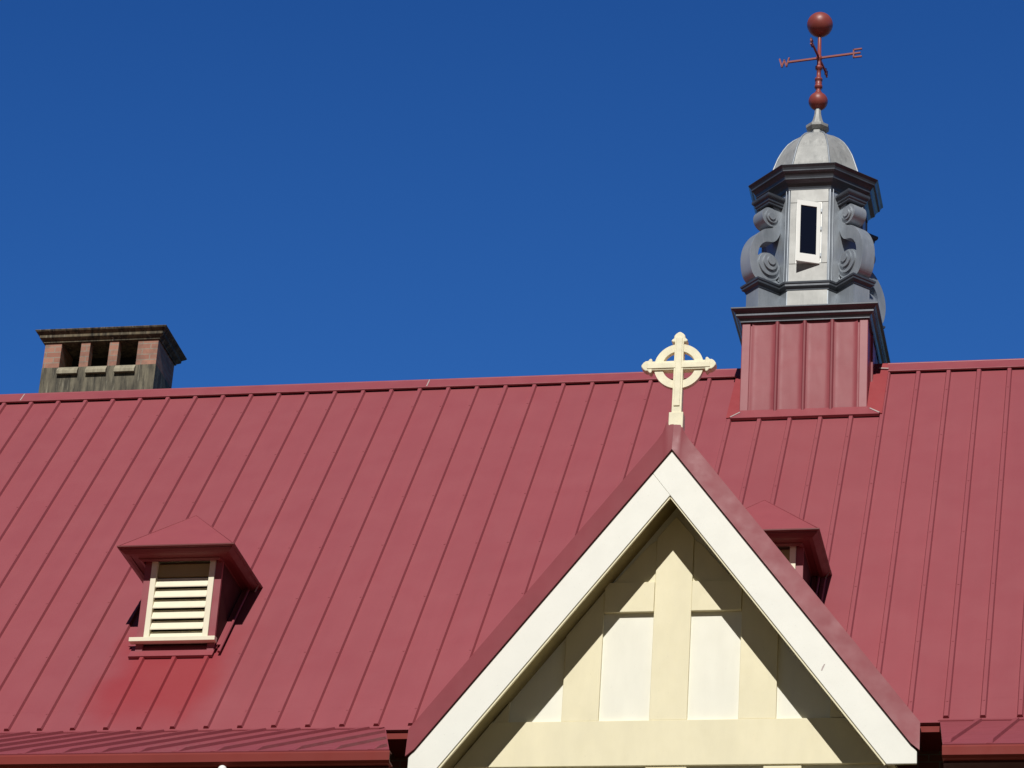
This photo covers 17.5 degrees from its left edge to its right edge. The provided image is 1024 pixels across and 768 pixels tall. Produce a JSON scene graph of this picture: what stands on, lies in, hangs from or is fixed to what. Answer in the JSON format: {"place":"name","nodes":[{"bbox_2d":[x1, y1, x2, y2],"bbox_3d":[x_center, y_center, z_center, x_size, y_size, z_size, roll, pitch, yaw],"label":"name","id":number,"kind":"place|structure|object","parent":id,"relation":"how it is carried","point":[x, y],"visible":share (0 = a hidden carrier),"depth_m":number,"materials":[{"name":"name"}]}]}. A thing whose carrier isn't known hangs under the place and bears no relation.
{"place":"outdoors","nodes":[
{"label":"outdoors","id":0,"kind":"place"},
{"bbox_2d":[0,325,1023,767],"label":"school hall","id":1,"kind":"structure","parent":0,"point":[570,571],"depth_m":39.78,"materials":[{"name":"red metal"}]},
{"bbox_2d":[117,515,262,658],"bbox_3d":[-3.877,2.632,40.474,1.469,2.055,1.853,-2,-28,12],"label":"roof vent","id":2,"kind":"object","parent":1,"relation":"on","point":[197,577],"visible":1,"depth_m":39.89,"materials":[{"name":"red metal"}]},
{"bbox_2d":[641,332,716,431],"bbox_3d":[1.920,-0.024,38.296,0.870,1.257,0.150,-2,-28,12],"label":"stone cross","id":3,"kind":"object","parent":1,"relation":"on","point":[679,366],"visible":1,"depth_m":38.31,"materials":[{"name":"beige paint"}]},
{"bbox_2d":[746,500,831,594],"bbox_3d":[2.985,2.393,39.070,1.469,2.055,1.853,-2,-28,12],"label":"roof vent","id":4,"kind":"object","parent":1,"relation":"on","point":[798,542],"visible":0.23,"depth_m":38.60,"materials":[{"name":"red metal"}]},
{"bbox_2d":[726,108,889,420],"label":"cupola","id":5,"kind":"object","parent":1,"relation":"on","point":[809,318],"visible":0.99,"depth_m":44.37,"materials":[{"name":"red paint"}]},
{"bbox_2d":[779,12,861,110],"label":"weather vane","id":6,"kind":"object","parent":5,"relation":"on","point":[819,25],"visible":1,"depth_m":46.92,"materials":[{"name":"red paint"}]},
{"bbox_2d":[0,0,1023,393],"label":"sky","id":7,"kind":"structure","parent":0,"point":[300,191],"materials":[{"name":"blue"}]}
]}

